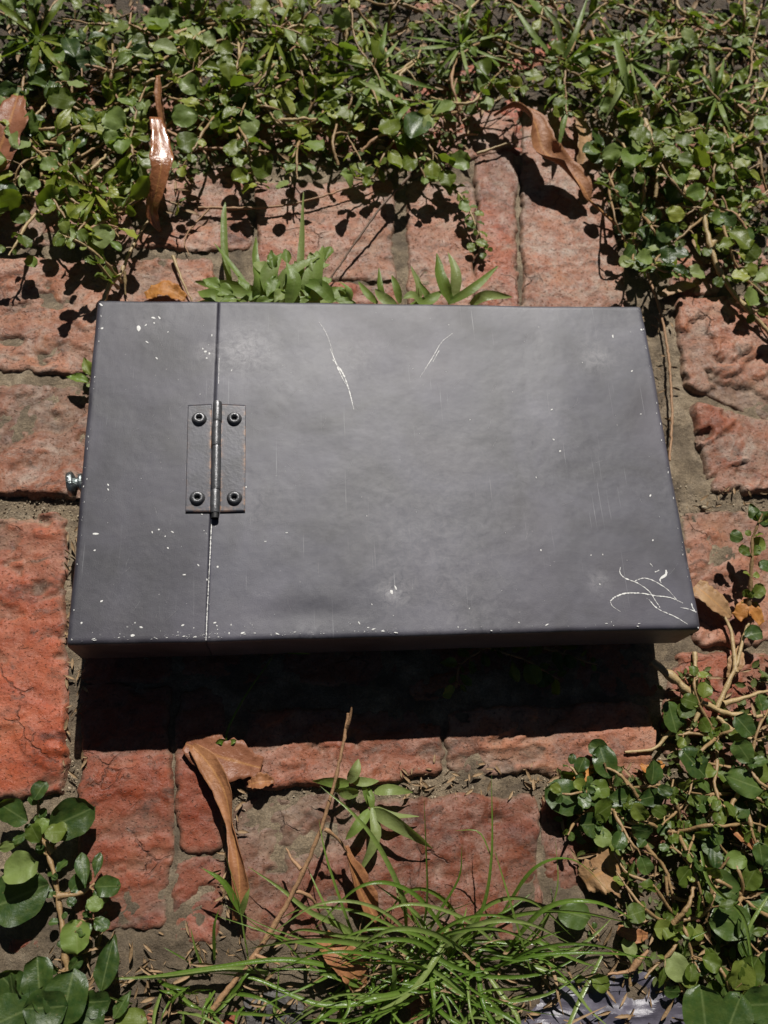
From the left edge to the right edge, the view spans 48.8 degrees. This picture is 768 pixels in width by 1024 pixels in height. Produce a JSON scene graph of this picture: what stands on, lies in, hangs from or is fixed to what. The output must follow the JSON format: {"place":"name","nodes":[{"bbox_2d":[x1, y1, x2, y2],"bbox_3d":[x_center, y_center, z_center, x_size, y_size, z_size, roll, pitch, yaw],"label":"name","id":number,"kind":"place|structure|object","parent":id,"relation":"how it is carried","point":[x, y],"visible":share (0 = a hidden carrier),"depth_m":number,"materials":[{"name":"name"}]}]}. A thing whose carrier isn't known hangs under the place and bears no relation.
{"place":"outdoors","nodes":[
{"label":"outdoors","id":0,"kind":"place"},
{"bbox_2d":[0,0,767,1023],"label":"brick pavement","id":1,"kind":"structure","parent":0,"point":[568,252],"depth_m":0.60,"materials":[{"name":"red brick"}]},
{"bbox_2d":[0,95,28,172],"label":"dry leaf","id":2,"kind":"object","parent":1,"relation":"on","point":[13,111],"visible":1,"depth_m":0.69,"materials":[{"name":"brown plant"}]},
{"bbox_2d":[0,182,122,289],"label":"creeping weed","id":3,"kind":"object","parent":1,"relation":"on","point":[65,233],"visible":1,"depth_m":0.66,"materials":[{"name":"green plant"}]},
{"bbox_2d":[0,54,184,250],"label":"creeping weed","id":4,"kind":"object","parent":1,"relation":"on","point":[50,188],"visible":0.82,"depth_m":0.69,"materials":[{"name":"green plant"}]},
{"bbox_2d":[0,76,188,255],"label":"creeping weed","id":5,"kind":"object","parent":1,"relation":"on","point":[114,118],"visible":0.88,"depth_m":0.68,"materials":[{"name":"green plant"}]},
{"bbox_2d":[101,220,191,300],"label":"dry twig","id":6,"kind":"object","parent":1,"relation":"on","point":[110,284],"visible":0.99,"depth_m":0.68,"materials":[{"name":"brown wood"}]},
{"bbox_2d":[146,117,173,231],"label":"dry leaf","id":7,"kind":"object","parent":1,"relation":"on","point":[161,156],"visible":1,"depth_m":0.69,"materials":[{"name":"brown plant"}]},
{"bbox_2d":[154,75,166,131],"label":"dry leaf","id":8,"kind":"object","parent":1,"relation":"on","point":[159,99],"visible":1,"depth_m":0.71,"materials":[{"name":"brown plant"}]},
{"bbox_2d":[144,280,186,300],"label":"dry leaf","id":9,"kind":"object","parent":1,"relation":"on","point":[170,289],"visible":1,"depth_m":0.68,"materials":[{"name":"orange plant"}]},
{"bbox_2d":[189,743,248,922],"bbox_3d":[-0.100,0.197,0.531,0.020,0.017,0.112,-16,71,-11],"label":"dry leaf","id":10,"kind":"object","parent":1,"relation":"on","point":[211,768],"visible":1,"depth_m":0.54,"materials":[{"name":"brown plant"}]},
{"bbox_2d":[182,733,263,781],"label":"dry leaf","id":11,"kind":"object","parent":1,"relation":"on","point":[239,759],"visible":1,"depth_m":0.56,"materials":[{"name":"brown plant"}]},
{"bbox_2d":[247,772,273,788],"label":"dry leaf","id":12,"kind":"object","parent":1,"relation":"on","point":[260,780],"visible":1,"depth_m":0.55,"materials":[{"name":"brown plant"}]},
{"bbox_2d":[203,246,355,303],"bbox_3d":[-0.081,-0.174,0.654,0.115,0.037,0.057,-1,69,-6],"label":"broad weed","id":13,"kind":"object","parent":1,"relation":"on","point":[272,284],"visible":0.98,"depth_m":0.64,"materials":[{"name":"green plant"}]},
{"bbox_2d":[184,175,378,254],"bbox_3d":[-0.090,-0.269,0.723,0.186,0.010,0.041,-27,73,-15],"label":"dry twig","id":14,"kind":"object","parent":1,"relation":"on","point":[207,209],"visible":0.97,"depth_m":0.71,"materials":[{"name":"brown wood"}]},
{"bbox_2d":[338,110,352,125],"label":"creeping weed","id":15,"kind":"object","parent":1,"relation":"on","point":[342,123],"visible":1,"depth_m":0.73,"materials":[{"name":"green plant"}]},
{"bbox_2d":[345,845,381,924],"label":"dry leaf","id":16,"kind":"object","parent":1,"relation":"on","point":[368,893],"visible":0.95,"depth_m":0.53,"materials":[{"name":"brown plant"}]},
{"bbox_2d":[330,174,410,278],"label":"dry twig","id":17,"kind":"object","parent":1,"relation":"on","point":[398,187],"visible":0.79,"depth_m":0.71,"materials":[{"name":"brown wood"}]},
{"bbox_2d":[312,759,432,866],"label":"broad grass","id":18,"kind":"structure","parent":1,"relation":"on","point":[391,820],"depth_m":0.54,"materials":[{"name":"green plant"}]},
{"bbox_2d":[65,301,699,658],"bbox_3d":[-0.008,-0.025,0.604,0.414,0.078,0.250,-1,69,-6],"label":"metal box","id":19,"kind":"object","parent":1,"relation":"on","point":[264,478],"visible":1,"depth_m":0.57,"materials":[{"name":"grey paint"}]},
{"bbox_2d":[0,160,766,1013],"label":"grit","id":20,"kind":"object","parent":1,"relation":"on","point":[364,706],"visible":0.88,"depth_m":0.60,"materials":[{"name":"gravel"}]},
{"bbox_2d":[50,270,767,1002],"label":"moss","id":21,"kind":"object","parent":1,"relation":"on","point":[428,788],"visible":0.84,"depth_m":0.56,"materials":[{"name":"green plant"}]},
{"bbox_2d":[319,0,512,188],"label":"creeping weed","id":22,"kind":"object","parent":1,"relation":"on","point":[431,171],"visible":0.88,"depth_m":0.74,"materials":[{"name":"green plant"}]},
{"bbox_2d":[404,111,431,137],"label":"creeping weed","id":23,"kind":"object","parent":1,"relation":"on","point":[413,126],"visible":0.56,"depth_m":0.72,"materials":[{"name":"green plant"}]},
{"bbox_2d":[419,153,492,259],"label":"creeping weed","id":24,"kind":"object","parent":1,"relation":"on","point":[464,202],"visible":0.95,"depth_m":0.72,"materials":[{"name":"green plant"}]},
{"bbox_2d":[359,0,629,142],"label":"broad grass","id":25,"kind":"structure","parent":1,"relation":"on","point":[621,62],"depth_m":0.77,"materials":[{"name":"green plant"}]},
{"bbox_2d":[441,56,573,154],"bbox_3d":[0.118,-0.373,0.776,0.128,0.018,0.103,-1,69,-6],"label":"dry twig","id":26,"kind":"object","parent":1,"relation":"on","point":[488,149],"visible":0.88,"depth_m":0.77,"materials":[{"name":"brown wood"}]},
{"bbox_2d":[440,645,596,698],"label":"creeping weed","id":27,"kind":"object","parent":1,"relation":"on","point":[533,673],"visible":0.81,"depth_m":0.59,"materials":[{"name":"green plant"}]},
{"bbox_2d":[493,101,615,224],"bbox_3d":[0.156,-0.306,0.744,0.032,0.037,0.158,-33,75,-16],"label":"dry leaf","id":28,"kind":"object","parent":1,"relation":"on","point":[546,144],"visible":0.97,"depth_m":0.75,"materials":[{"name":"brown plant"}]},
{"bbox_2d":[571,764,594,781],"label":"dry leaf","id":29,"kind":"object","parent":1,"relation":"on","point":[587,772],"visible":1,"depth_m":0.57,"materials":[{"name":"brown plant"}]},
{"bbox_2d":[575,114,591,170],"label":"dry leaf","id":30,"kind":"object","parent":1,"relation":"on","point":[583,130],"visible":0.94,"depth_m":0.78,"materials":[{"name":"beige plant"}]},
{"bbox_2d":[578,846,625,897],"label":"dry leaf","id":31,"kind":"object","parent":1,"relation":"on","point":[602,858],"visible":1,"depth_m":0.55,"materials":[{"name":"beige plant"}]},
{"bbox_2d":[545,739,672,854],"bbox_3d":[0.150,0.192,0.558,0.078,0.014,0.058,39,70,10],"label":"creeping weed","id":32,"kind":"object","parent":1,"relation":"on","point":[601,751],"visible":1,"depth_m":0.56,"materials":[{"name":"green plant"}]},
{"bbox_2d":[550,759,704,874],"bbox_3d":[0.162,0.199,0.554,0.106,0.028,0.070,-1,69,-6],"label":"creeping weed","id":33,"kind":"object","parent":1,"relation":"on","point":[640,832],"visible":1,"depth_m":0.55,"materials":[{"name":"green plant"}]},
{"bbox_2d":[640,761,664,772],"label":"dry leaf","id":34,"kind":"object","parent":1,"relation":"on","point":[643,767],"visible":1,"depth_m":0.58,"materials":[{"name":"brown plant"}]},
{"bbox_2d":[545,655,767,993],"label":"undergrowth","id":35,"kind":"object","parent":1,"relation":"on","point":[731,953],"visible":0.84,"depth_m":0.56,"materials":[{"name":"green plant"}]},
{"bbox_2d":[549,11,767,263],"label":"creeping weed","id":36,"kind":"object","parent":1,"relation":"on","point":[612,153],"visible":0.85,"depth_m":0.76,"materials":[{"name":"green plant"}]},
{"bbox_2d":[658,281,695,296],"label":"dry leaf","id":37,"kind":"object","parent":1,"relation":"on","point":[679,286],"visible":1,"depth_m":0.73,"materials":[{"name":"brown plant"}]},
{"bbox_2d":[588,765,767,917],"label":"creeping weed","id":38,"kind":"object","parent":1,"relation":"on","point":[639,812],"visible":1,"depth_m":0.55,"materials":[{"name":"green plant"}]},
{"bbox_2d":[605,73,767,334],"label":"runner weed","id":39,"kind":"object","parent":1,"relation":"on","point":[719,280],"visible":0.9,"depth_m":0.73,"materials":[{"name":"green plant"}]},
{"bbox_2d":[623,100,767,305],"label":"creeping weed","id":40,"kind":"object","parent":1,"relation":"on","point":[639,131],"visible":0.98,"depth_m":0.74,"materials":[{"name":"green plant"}]},
{"bbox_2d":[624,616,767,753],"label":"weed root","id":41,"kind":"object","parent":1,"relation":"on","point":[671,676],"visible":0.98,"depth_m":0.59,"materials":[{"name":"beige plant"}]},
{"bbox_2d":[693,580,731,618],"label":"dry leaf","id":42,"kind":"object","parent":1,"relation":"on","point":[713,599],"visible":0.97,"depth_m":0.62,"materials":[{"name":"beige plant"}]},
{"bbox_2d":[662,701,767,940],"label":"creeping weed","id":43,"kind":"object","parent":1,"relation":"on","point":[723,923],"visible":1,"depth_m":0.56,"materials":[{"name":"green plant"}]},
{"bbox_2d":[726,645,744,679],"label":"dry leaf","id":44,"kind":"object","parent":1,"relation":"on","point":[741,665],"visible":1,"depth_m":0.60,"materials":[{"name":"brown plant"}]},
{"bbox_2d":[732,598,764,625],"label":"dry leaf","id":45,"kind":"object","parent":1,"relation":"on","point":[742,611],"visible":1,"depth_m":0.62,"materials":[{"name":"orange plant"}]},
{"bbox_2d":[730,503,767,639],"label":"creeping weed","id":46,"kind":"object","parent":1,"relation":"on","point":[757,547],"visible":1,"depth_m":0.62,"materials":[{"name":"green plant"}]},
{"bbox_2d":[0,0,767,1023],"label":"ground","id":47,"kind":"structure","parent":0,"point":[386,690],"depth_m":0.59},
{"bbox_2d":[0,0,77,76],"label":"broad grass","id":48,"kind":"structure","parent":47,"relation":"on","point":[16,17],"depth_m":0.73,"materials":[{"name":"green plant"}]},
{"bbox_2d":[0,781,120,990],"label":"rosette weed","id":49,"kind":"object","parent":47,"relation":"on","point":[26,891],"visible":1,"depth_m":0.51,"materials":[{"name":"green plant"}]},
{"bbox_2d":[0,955,147,1023],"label":"rosette weed","id":50,"kind":"object","parent":47,"relation":"on","point":[34,992],"visible":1,"depth_m":0.48,"materials":[{"name":"green plant"}]},
{"bbox_2d":[67,357,91,386],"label":"creeping weed","id":51,"kind":"object","parent":47,"relation":"on","point":[86,369],"visible":0.77,"depth_m":0.64,"materials":[{"name":"green plant"}]},
{"bbox_2d":[41,161,129,222],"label":"broad grass","id":52,"kind":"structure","parent":47,"relation":"on","point":[107,177],"depth_m":0.67,"materials":[{"name":"green plant"}]},
{"bbox_2d":[0,0,176,159],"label":"creeping weed","id":53,"kind":"object","parent":47,"relation":"on","point":[71,53],"visible":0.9,"depth_m":0.73,"materials":[{"name":"green plant"}]},
{"bbox_2d":[74,12,131,137],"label":"dry twig","id":54,"kind":"object","parent":47,"relation":"on","point":[95,80],"visible":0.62,"depth_m":0.74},
{"bbox_2d":[0,0,235,206],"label":"creeping weed","id":55,"kind":"object","parent":47,"relation":"on","point":[63,98],"visible":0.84,"depth_m":0.72,"materials":[{"name":"green plant"}]},
{"bbox_2d":[57,0,330,90],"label":"creeping weed","id":56,"kind":"object","parent":47,"relation":"on","point":[157,19],"visible":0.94,"depth_m":0.76,"materials":[{"name":"green plant"}]},
{"bbox_2d":[109,962,291,1023],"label":"grass tuft","id":57,"kind":"object","parent":47,"relation":"on","point":[178,991],"visible":1,"depth_m":0.50,"materials":[{"name":"green plant"}]},
{"bbox_2d":[165,865,249,962],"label":"grass tuft","id":58,"kind":"object","parent":47,"relation":"on","point":[241,907],"visible":1,"depth_m":0.51,"materials":[{"name":"green plant"}]},
{"bbox_2d":[167,86,268,168],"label":"dry twig","id":59,"kind":"object","parent":47,"relation":"on","point":[199,147],"visible":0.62,"depth_m":0.73,"materials":[{"name":"brown wood"}]},
{"bbox_2d":[153,0,341,192],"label":"creeping weed","id":60,"kind":"object","parent":47,"relation":"on","point":[188,115],"visible":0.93,"depth_m":0.73,"materials":[{"name":"green plant"}]},
{"bbox_2d":[216,653,308,744],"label":"grass tuft","id":61,"kind":"object","parent":47,"relation":"on","point":[221,741],"visible":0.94,"depth_m":0.56,"materials":[{"name":"plant"}]},
{"bbox_2d":[178,0,367,130],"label":"creeping weed","id":62,"kind":"object","parent":47,"relation":"on","point":[258,45],"visible":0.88,"depth_m":0.75,"materials":[{"name":"green plant"}]},
{"bbox_2d":[243,989,303,1023],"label":"stone","id":63,"kind":"object","parent":47,"relation":"on","point":[295,1010],"visible":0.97,"depth_m":0.51,"materials":[{"name":"grey stone"}]},
{"bbox_2d":[195,192,352,302],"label":"broad grass","id":64,"kind":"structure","parent":47,"relation":"on","point":[314,282],"depth_m":0.64,"materials":[{"name":"green plant"}]},
{"bbox_2d":[199,707,351,1023],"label":"dry twig","id":65,"kind":"object","parent":47,"relation":"on","point":[235,979],"visible":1,"depth_m":0.51,"materials":[{"name":"brown wood"}]},
{"bbox_2d":[244,0,329,79],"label":"broad grass","id":66,"kind":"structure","parent":47,"relation":"on","point":[264,50],"depth_m":0.75,"materials":[{"name":"green plant"}]},
{"bbox_2d":[207,0,432,188],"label":"creeping weed","id":67,"kind":"object","parent":47,"relation":"on","point":[282,103],"visible":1,"depth_m":0.74,"materials":[{"name":"green plant"}]},
{"bbox_2d":[317,930,367,992],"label":"dry leaf","id":68,"kind":"object","parent":47,"relation":"on","point":[356,971],"visible":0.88,"depth_m":0.51,"materials":[{"name":"brown plant"}]},
{"bbox_2d":[327,18,438,127],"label":"broad grass","id":69,"kind":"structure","parent":47,"relation":"on","point":[383,74],"depth_m":0.75,"materials":[{"name":"green plant"}]},
{"bbox_2d":[0,0,767,1023],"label":"leaf litter","id":70,"kind":"object","parent":47,"relation":"on","point":[144,968],"visible":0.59,"depth_m":0.54,"materials":[{"name":"plant"}]},
{"bbox_2d":[0,0,767,285],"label":"undergrowth","id":71,"kind":"object","parent":47,"relation":"on","point":[252,145],"visible":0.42,"depth_m":0.77,"materials":[{"name":"green plant"}]},
{"bbox_2d":[114,774,667,1023],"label":"grass tuft","id":72,"kind":"object","parent":47,"relation":"on","point":[445,941],"visible":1,"depth_m":0.51,"materials":[{"name":"green plant"}]},
{"bbox_2d":[297,0,518,161],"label":"creeping weed","id":73,"kind":"object","parent":47,"relation":"on","point":[370,22],"visible":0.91,"depth_m":0.77,"materials":[{"name":"green plant"}]},
{"bbox_2d":[231,912,605,1023],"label":"grass tuft","id":74,"kind":"object","parent":47,"relation":"on","point":[386,971],"visible":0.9,"depth_m":0.51,"materials":[{"name":"green plant"}]},
{"bbox_2d":[402,1,519,84],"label":"broad grass","id":75,"kind":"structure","parent":47,"relation":"on","point":[456,50],"depth_m":0.77,"materials":[{"name":"green plant"}]},
{"bbox_2d":[395,0,629,123],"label":"creeping weed","id":76,"kind":"object","parent":47,"relation":"on","point":[485,30],"visible":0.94,"depth_m":0.79,"materials":[{"name":"green plant"}]},
{"bbox_2d":[558,898,599,936],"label":"creeping weed","id":77,"kind":"object","parent":47,"relation":"on","point":[575,921],"visible":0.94,"depth_m":0.53,"materials":[{"name":"green plant"}]},
{"bbox_2d":[490,0,711,117],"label":"creeping weed","id":78,"kind":"object","parent":47,"relation":"on","point":[559,101],"visible":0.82,"depth_m":0.79,"materials":[{"name":"green plant"}]},
{"bbox_2d":[521,969,684,1023],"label":"stone","id":79,"kind":"object","parent":47,"relation":"on","point":[643,1013],"visible":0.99,"depth_m":0.53,"materials":[{"name":"grey stone"}]},
{"bbox_2d":[573,937,636,992],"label":"creeping weed","id":80,"kind":"object","parent":47,"relation":"on","point":[600,983],"visible":1,"depth_m":0.52,"materials":[{"name":"green plant"}]},
{"bbox_2d":[607,949,648,974],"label":"dry leaf","id":81,"kind":"object","parent":47,"relation":"on","point":[636,963],"visible":1,"depth_m":0.53,"materials":[{"name":"brown plant"}]},
{"bbox_2d":[617,925,647,943],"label":"dry leaf","id":82,"kind":"object","parent":47,"relation":"on","point":[635,935],"visible":1,"depth_m":0.54,"materials":[{"name":"brown plant"}]},
{"bbox_2d":[566,13,701,118],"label":"broad grass","id":83,"kind":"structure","parent":47,"relation":"on","point":[620,87],"depth_m":0.78,"materials":[{"name":"green plant"}]},
{"bbox_2d":[646,273,673,460],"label":"dry twig","id":84,"kind":"object","parent":47,"relation":"on","point":[668,359],"visible":0.94,"depth_m":0.70,"materials":[{"name":"brown wood"}]},
{"bbox_2d":[578,0,757,166],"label":"creeping weed","id":85,"kind":"object","parent":47,"relation":"on","point":[678,107],"visible":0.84,"depth_m":0.81,"materials":[{"name":"green plant"}]},
{"bbox_2d":[628,829,709,982],"bbox_3d":[0.197,0.256,0.544,0.028,0.007,0.117,-21,72,-13],"label":"weed root","id":86,"kind":"object","parent":47,"relation":"on","point":[667,880],"visible":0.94,"depth_m":0.55,"materials":[{"name":"brown plant"}]},
{"bbox_2d":[613,852,735,987],"bbox_3d":[0.187,0.255,0.535,0.079,0.027,0.079,-1,69,-6],"label":"creeping weed","id":87,"kind":"object","parent":47,"relation":"on","point":[669,927],"visible":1,"depth_m":0.53,"materials":[{"name":"green plant"}]},
{"bbox_2d":[582,128,767,278],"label":"creeping weed","id":88,"kind":"object","parent":47,"relation":"on","point":[664,234],"visible":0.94,"depth_m":0.73,"materials":[{"name":"green plant"}]},
{"bbox_2d":[622,3,767,221],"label":"creeping weed","id":89,"kind":"object","parent":47,"relation":"on","point":[684,138],"visible":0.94,"depth_m":0.77,"materials":[{"name":"green plant"}]},
{"bbox_2d":[649,0,767,153],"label":"creeping weed","id":90,"kind":"object","parent":47,"relation":"on","point":[736,27],"visible":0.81,"depth_m":0.82,"materials":[{"name":"green plant"}]},
{"bbox_2d":[651,694,767,878],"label":"creeping weed","id":91,"kind":"object","parent":47,"relation":"on","point":[742,751],"visible":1,"depth_m":0.56,"materials":[{"name":"green plant"}]},
{"bbox_2d":[659,806,767,956],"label":"creeping weed","id":92,"kind":"object","parent":47,"relation":"on","point":[750,878],"visible":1,"depth_m":0.55,"materials":[{"name":"green plant"}]},
{"bbox_2d":[661,666,767,830],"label":"creeping weed","id":93,"kind":"object","parent":47,"relation":"on","point":[705,724],"visible":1,"depth_m":0.58,"materials":[{"name":"green plant"}]},
{"bbox_2d":[664,952,767,1023],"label":"creeping weed","id":94,"kind":"object","parent":47,"relation":"on","point":[703,1005],"visible":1,"depth_m":0.51,"materials":[{"name":"green plant"}]},
{"bbox_2d":[668,43,767,132],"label":"broad grass","id":95,"kind":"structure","parent":47,"relation":"on","point":[717,82],"depth_m":0.78,"materials":[{"name":"green plant"}]},
{"bbox_2d":[684,851,767,985],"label":"grass tuft","id":96,"kind":"object","parent":47,"relation":"on","point":[724,897],"visible":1,"depth_m":0.53,"materials":[{"name":"green plant"}]},
{"bbox_2d":[691,934,767,1023],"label":"creeping weed","id":97,"kind":"object","parent":47,"relation":"on","point":[743,975],"visible":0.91,"depth_m":0.52,"materials":[{"name":"green plant"}]},
{"bbox_2d":[730,827,753,849],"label":"dry leaf","id":98,"kind":"object","parent":47,"relation":"on","point":[739,834],"visible":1,"depth_m":0.56,"materials":[{"name":"brown plant"}]},
{"bbox_2d":[358,253,511,304],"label":"broad grass","id":99,"kind":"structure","parent":0,"point":[451,292],"depth_m":0.67,"materials":[{"name":"green plant"}]}
]}

